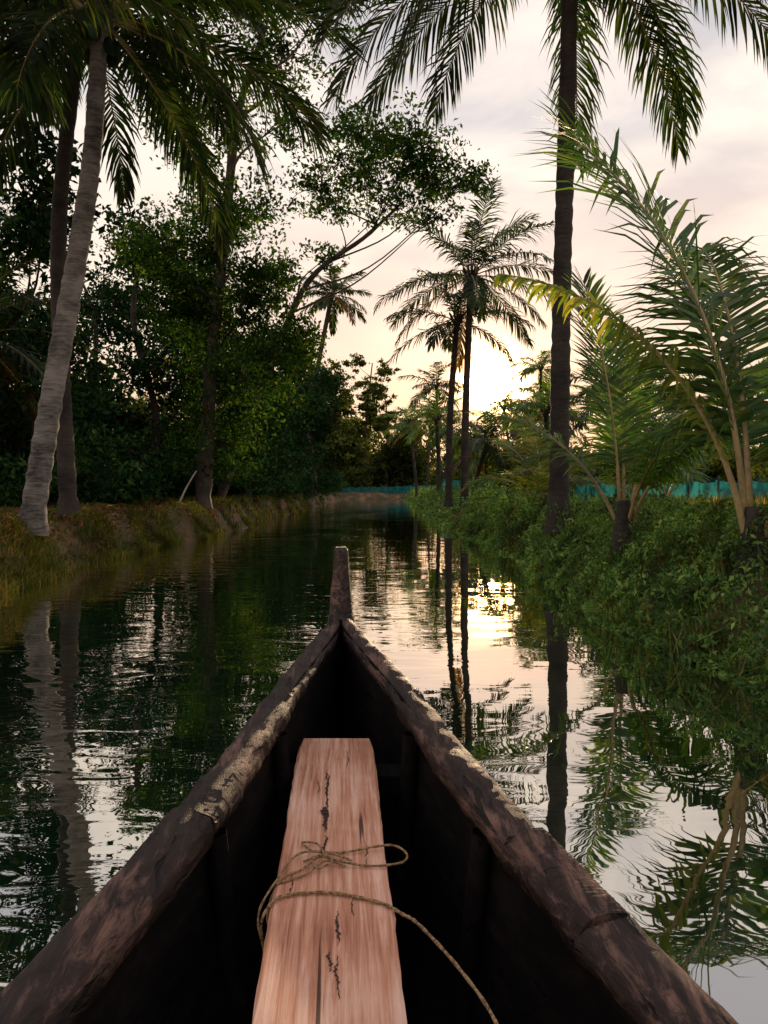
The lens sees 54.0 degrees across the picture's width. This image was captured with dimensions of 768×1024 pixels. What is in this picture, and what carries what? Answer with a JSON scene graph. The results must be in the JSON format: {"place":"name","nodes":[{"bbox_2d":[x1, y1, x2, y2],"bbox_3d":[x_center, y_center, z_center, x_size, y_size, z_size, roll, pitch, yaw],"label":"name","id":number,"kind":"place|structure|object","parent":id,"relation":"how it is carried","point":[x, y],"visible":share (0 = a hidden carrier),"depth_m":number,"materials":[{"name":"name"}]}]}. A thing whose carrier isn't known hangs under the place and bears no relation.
{"place":"outdoors","nodes":[
{"label":"outdoors","id":0,"kind":"place"},
{"bbox_2d":[0,499,767,1023],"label":"water","id":1,"kind":"structure","parent":0,"point":[628,773],"depth_m":4.43,"materials":[{"name":"green liquid"}]},
{"bbox_2d":[0,546,738,1023],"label":"canoe","id":2,"kind":"object","parent":1,"relation":"on","point":[346,740],"visible":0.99,"depth_m":1.38,"materials":[{"name":"brown wood"}]},
{"bbox_2d":[257,841,498,1023],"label":"rope","id":3,"kind":"object","parent":2,"relation":"attached to","point":[324,854],"visible":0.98,"depth_m":1.29,"materials":[{"name":"beige fabric"}]},
{"bbox_2d":[0,490,767,674],"bbox_3d":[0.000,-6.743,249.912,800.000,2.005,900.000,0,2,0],"label":"ground","id":4,"kind":"structure","parent":0,"point":[186,526],"depth_m":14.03,"materials":[{"name":"green plant"}]},
{"bbox_2d":[0,253,97,427],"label":"coconut palm","id":5,"kind":"object","parent":4,"relation":"on","point":[16,303],"visible":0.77,"depth_m":17.06,"materials":[{"name":"green plant"}]},
{"bbox_2d":[0,120,135,501],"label":"broadleaf tree","id":6,"kind":"object","parent":4,"relation":"on","point":[33,239],"visible":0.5,"depth_m":17.47,"materials":[{"name":"green plant"}]},
{"bbox_2d":[1,197,176,444],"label":"broadleaf tree","id":7,"kind":"object","parent":4,"relation":"on","point":[91,245],"visible":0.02,"depth_m":33.93,"materials":[{"name":"green plant"}]},
{"bbox_2d":[0,0,219,131],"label":"coconut palm","id":8,"kind":"object","parent":4,"relation":"on","point":[183,25],"visible":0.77,"depth_m":9.53,"materials":[{"name":"green plant"}]},
{"bbox_2d":[0,186,221,478],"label":"broadleaf tree","id":9,"kind":"object","parent":4,"relation":"on","point":[151,356],"visible":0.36,"depth_m":26.11,"materials":[{"name":"green plant"}]},
{"bbox_2d":[0,202,267,497],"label":"broadleaf tree","id":10,"kind":"object","parent":4,"relation":"on","point":[122,311],"visible":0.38,"depth_m":26.74,"materials":[{"name":"green plant"}]},
{"bbox_2d":[1,0,299,520],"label":"coconut palm","id":11,"kind":"object","parent":4,"relation":"on","point":[68,501],"visible":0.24,"depth_m":13.84,"materials":[{"name":"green plant"}]},
{"bbox_2d":[0,418,347,507],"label":"shrubs","id":12,"kind":"object","parent":4,"relation":"on","point":[101,476],"visible":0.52,"depth_m":20.08,"materials":[{"name":"green plant"}]},
{"bbox_2d":[0,0,372,535],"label":"coconut palm","id":13,"kind":"object","parent":4,"relation":"on","point":[164,101],"visible":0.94,"depth_m":11.75,"materials":[{"name":"green plant"}]},
{"bbox_2d":[179,471,196,501],"bbox_3d":[-5.227,-0.585,19.965,0.602,1.023,0.093,0,2,9],"label":"wooden pole","id":14,"kind":"object","parent":4,"relation":"on","point":[182,495],"visible":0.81,"depth_m":19.97,"materials":[{"name":"grey wood"}]},
{"bbox_2d":[86,249,305,494],"bbox_3d":[-8.349,-5.820,32.328,8.205,10.790,7.554,1,2,35],"label":"broadleaf tree","id":15,"kind":"object","parent":4,"relation":"on","point":[140,448],"visible":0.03,"depth_m":32.10,"materials":[{"name":"green plant"}]},
{"bbox_2d":[120,264,325,459],"bbox_3d":[-8.977,-6.839,40.277,11.895,12.390,6.858,0,2,0],"label":"broadleaf tree","id":16,"kind":"object","parent":4,"relation":"on","point":[303,412],"visible":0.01,"depth_m":39.53,"materials":[{"name":"green plant"}]},
{"bbox_2d":[97,0,387,508],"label":"broadleaf tree","id":17,"kind":"object","parent":4,"relation":"on","point":[211,314],"visible":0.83,"depth_m":21.73,"materials":[{"name":"green plant"}]},
{"bbox_2d":[193,371,304,501],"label":"broadleaf tree","id":18,"kind":"object","parent":4,"relation":"on","point":[274,453],"visible":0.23,"depth_m":30.90,"materials":[{"name":"green plant"}]},
{"bbox_2d":[184,323,318,503],"bbox_3d":[-6.914,-5.051,37.495,7.264,9.451,5.911,1,2,19],"label":"broadleaf tree","id":19,"kind":"object","parent":4,"relation":"on","point":[299,470],"visible":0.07,"depth_m":37.17,"materials":[{"name":"green plant"}]},
{"bbox_2d":[272,346,342,492],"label":"broadleaf tree","id":20,"kind":"object","parent":4,"relation":"on","point":[324,424],"visible":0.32,"depth_m":44.95,"materials":[{"name":"green plant"}]},
{"bbox_2d":[265,361,355,462],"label":"broadleaf tree","id":21,"kind":"object","parent":4,"relation":"on","point":[334,388],"visible":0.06,"depth_m":54.47,"materials":[{"name":"green plant"}]},
{"bbox_2d":[272,369,349,496],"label":"broadleaf tree","id":22,"kind":"object","parent":4,"relation":"on","point":[326,380],"visible":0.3,"depth_m":52.17,"materials":[{"name":"green plant"}]},
{"bbox_2d":[289,366,368,479],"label":"broadleaf tree","id":23,"kind":"object","parent":4,"relation":"on","point":[349,463],"visible":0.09,"depth_m":91.17,"materials":[{"name":"green plant"}]},
{"bbox_2d":[292,261,372,491],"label":"coconut palm","id":24,"kind":"object","parent":4,"relation":"on","point":[339,304],"visible":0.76,"depth_m":57.42,"materials":[{"name":"green plant"}]},
{"bbox_2d":[300,358,376,491],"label":"broadleaf tree","id":25,"kind":"object","parent":4,"relation":"on","point":[344,432],"visible":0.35,"depth_m":89.53,"materials":[{"name":"green plant"}]},
{"bbox_2d":[216,87,498,498],"bbox_3d":[-1.072,-6.708,23.755,9.337,13.026,3.880,0,2,0],"label":"leaning tree","id":26,"kind":"object","parent":4,"relation":"on","point":[430,183],"visible":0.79,"depth_m":23.51,"materials":[{"name":"green plant"}]},
{"bbox_2d":[335,352,400,487],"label":"broadleaf tree","id":27,"kind":"object","parent":4,"relation":"on","point":[384,371],"visible":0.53,"depth_m":92.25,"materials":[{"name":"green plant"}]},
{"bbox_2d":[340,484,441,493],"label":"net fence","id":28,"kind":"object","parent":4,"relation":"on","point":[393,490],"visible":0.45,"depth_m":89.81,"materials":[{"name":"teal fabric"}]},
{"bbox_2d":[356,385,427,486],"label":"broadleaf tree","id":29,"kind":"object","parent":4,"relation":"on","point":[380,478],"visible":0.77,"depth_m":92.67,"materials":[{"name":"green plant"}]},
{"bbox_2d":[25,367,767,493],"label":"distant trees","id":30,"kind":"object","parent":4,"relation":"on","point":[716,467],"visible":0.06,"depth_m":88.50,"materials":[{"name":"green plant"}]},
{"bbox_2d":[377,404,429,496],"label":"coconut palm","id":31,"kind":"object","parent":4,"relation":"on","point":[406,423],"visible":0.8,"depth_m":61.75,"materials":[{"name":"green plant"}]},
{"bbox_2d":[388,432,429,486],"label":"broadleaf tree","id":32,"kind":"object","parent":4,"relation":"on","point":[408,469],"visible":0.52,"depth_m":94.57,"materials":[{"name":"green plant"}]},
{"bbox_2d":[391,414,431,456],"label":"coconut palm","id":33,"kind":"object","parent":4,"relation":"on","point":[395,439],"visible":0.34,"depth_m":74.57,"materials":[{"name":"green plant"}]},
{"bbox_2d":[414,403,445,488],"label":"coconut palm","id":34,"kind":"object","parent":4,"relation":"on","point":[428,443],"visible":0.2,"depth_m":79.80,"materials":[{"name":"green plant"}]},
{"bbox_2d":[396,360,470,487],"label":"coconut palm","id":35,"kind":"object","parent":4,"relation":"on","point":[426,389],"visible":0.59,"depth_m":49.42,"materials":[{"name":"green plant"}]},
{"bbox_2d":[391,389,476,499],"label":"coconut palm","id":36,"kind":"object","parent":4,"relation":"on","point":[437,415],"visible":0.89,"depth_m":43.70,"materials":[{"name":"green plant"}]},
{"bbox_2d":[416,414,482,478],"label":"coconut palm","id":37,"kind":"object","parent":4,"relation":"on","point":[454,426],"visible":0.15,"depth_m":53.55,"materials":[{"name":"green plant"}]},
{"bbox_2d":[383,267,536,506],"bbox_3d":[2.657,-4.855,28.558,5.224,9.297,4.749,-1,2,-24],"label":"coconut palm","id":38,"kind":"object","parent":4,"relation":"on","point":[458,318],"visible":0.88,"depth_m":28.38,"materials":[{"name":"green plant"}]},
{"bbox_2d":[443,428,480,478],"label":"coconut palm","id":39,"kind":"object","parent":4,"relation":"on","point":[455,443],"visible":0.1,"depth_m":69.80,"materials":[{"name":"green plant"}]},
{"bbox_2d":[373,176,574,506],"bbox_3d":[3.320,-5.664,27.777,7.554,10.960,7.246,0,2,0],"label":"coconut palm","id":40,"kind":"object","parent":4,"relation":"on","point":[467,277],"visible":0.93,"depth_m":27.63,"materials":[{"name":"green plant"}]},
{"bbox_2d":[452,424,500,478],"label":"coconut palm","id":41,"kind":"object","parent":4,"relation":"on","point":[477,432],"visible":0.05,"depth_m":61.29,"materials":[{"name":"green plant"}]},
{"bbox_2d":[436,416,526,493],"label":"coconut palm","id":42,"kind":"object","parent":4,"relation":"on","point":[484,439],"visible":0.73,"depth_m":35.43,"materials":[{"name":"green plant"}]},
{"bbox_2d":[441,423,525,487],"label":"coconut palm","id":43,"kind":"object","parent":4,"relation":"on","point":[472,468],"visible":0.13,"depth_m":39.28,"materials":[{"name":"green plant"}]},
{"bbox_2d":[479,388,520,451],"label":"coconut palm","id":44,"kind":"object","parent":4,"relation":"on","point":[506,407],"visible":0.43,"depth_m":63.63,"materials":[{"name":"green plant"}]},
{"bbox_2d":[493,395,547,441],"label":"coconut palm","id":45,"kind":"object","parent":4,"relation":"on","point":[515,405],"visible":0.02,"depth_m":49.59,"materials":[{"name":"green plant"}]},
{"bbox_2d":[508,350,550,442],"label":"coconut palm","id":46,"kind":"object","parent":4,"relation":"on","point":[533,368],"visible":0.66,"depth_m":53.64,"materials":[{"name":"green plant"}]},
{"bbox_2d":[295,0,767,532],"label":"coconut palm","id":47,"kind":"object","parent":4,"relation":"on","point":[571,28],"visible":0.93,"depth_m":13.28,"materials":[{"name":"green plant"}]},
{"bbox_2d":[491,370,592,455],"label":"coconut palm","id":48,"kind":"object","parent":4,"relation":"on","point":[540,404],"visible":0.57,"depth_m":32.51,"materials":[{"name":"green plant"}]},
{"bbox_2d":[481,433,605,487],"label":"young coconut palm","id":49,"kind":"object","parent":4,"relation":"on","point":[507,474],"visible":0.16,"depth_m":24.16,"materials":[{"name":"green plant"}]},
{"bbox_2d":[461,413,630,506],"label":"young coconut palm","id":50,"kind":"object","parent":4,"relation":"on","point":[538,476],"visible":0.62,"depth_m":17.20,"materials":[{"name":"green plant"}]},
{"bbox_2d":[509,393,589,467],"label":"coconut palm","id":51,"kind":"object","parent":4,"relation":"on","point":[571,431],"visible":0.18,"depth_m":40.61,"materials":[{"name":"green plant"}]},
{"bbox_2d":[521,374,583,408],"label":"coconut palm","id":52,"kind":"object","parent":4,"relation":"on","point":[536,387],"visible":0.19,"depth_m":57.17,"materials":[{"name":"green plant"}]},
{"bbox_2d":[401,481,767,704],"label":"bank plants","id":53,"kind":"object","parent":4,"relation":"on","point":[698,538],"visible":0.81,"depth_m":7.37,"materials":[{"name":"green plant"}]},
{"bbox_2d":[441,475,767,492],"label":"net fence","id":54,"kind":"object","parent":4,"relation":"on","point":[455,483],"visible":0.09,"depth_m":43.55,"materials":[{"name":"teal fabric"}]},
{"bbox_2d":[466,263,765,554],"bbox_3d":[2.887,-1.254,8.777,3.698,3.749,3.571,0,2,0],"label":"young coconut palm","id":55,"kind":"object","parent":4,"relation":"on","point":[643,467],"visible":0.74,"depth_m":9.19,"materials":[{"name":"green plant"}]},
{"bbox_2d":[575,354,664,477],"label":"coconut palm","id":56,"kind":"object","parent":4,"relation":"on","point":[597,381],"visible":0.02,"depth_m":43.87,"materials":[{"name":"green plant"}]},
{"bbox_2d":[520,385,729,493],"bbox_3d":[5.217,-1.149,14.929,4.112,3.148,3.679,-1,2,-39],"label":"young coconut palm","id":57,"kind":"object","parent":4,"relation":"on","point":[685,475],"visible":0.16,"depth_m":14.74,"materials":[{"name":"green plant"}]},
{"bbox_2d":[570,356,681,480],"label":"coconut palm","id":58,"kind":"object","parent":4,"relation":"on","point":[579,426],"visible":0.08,"depth_m":29.25,"materials":[{"name":"green plant"}]},
{"bbox_2d":[493,86,767,587],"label":"young coconut palm","id":59,"kind":"object","parent":4,"relation":"on","point":[727,392],"visible":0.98,"depth_m":6.35,"materials":[{"name":"green plant"}]},
{"bbox_2d":[614,369,703,483],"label":"coconut palm","id":60,"kind":"object","parent":4,"relation":"on","point":[648,388],"visible":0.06,"depth_m":35.53,"materials":[{"name":"green plant"}]},
{"bbox_2d":[574,400,760,504],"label":"young coconut palm","id":61,"kind":"object","parent":4,"relation":"on","point":[694,466],"visible":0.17,"depth_m":19.76,"materials":[{"name":"green plant"}]},
{"bbox_2d":[569,475,767,500],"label":"net fence","id":62,"kind":"object","parent":4,"relation":"on","point":[717,487],"visible":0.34,"depth_m":25.26,"materials":[{"name":"teal fabric"}]},
{"bbox_2d":[633,374,732,481],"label":"coconut palm","id":63,"kind":"object","parent":4,"relation":"on","point":[693,377],"visible":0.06,"depth_m":33.38,"materials":[{"name":"green plant"}]},
{"bbox_2d":[703,345,759,470],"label":"coconut palm","id":64,"kind":"object","parent":4,"relation":"on","point":[758,394],"visible":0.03,"depth_m":44.64,"materials":[{"name":"green plant"}]},
{"bbox_2d":[723,357,767,474],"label":"coconut palm","id":65,"kind":"object","parent":4,"relation":"on","point":[744,399],"visible":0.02,"depth_m":37.85,"materials":[{"name":"green plant"}]},
{"bbox_2d":[0,0,767,472],"label":"sky","id":66,"kind":"structure","parent":0,"point":[727,172],"materials":[{"name":"white"}]}
]}

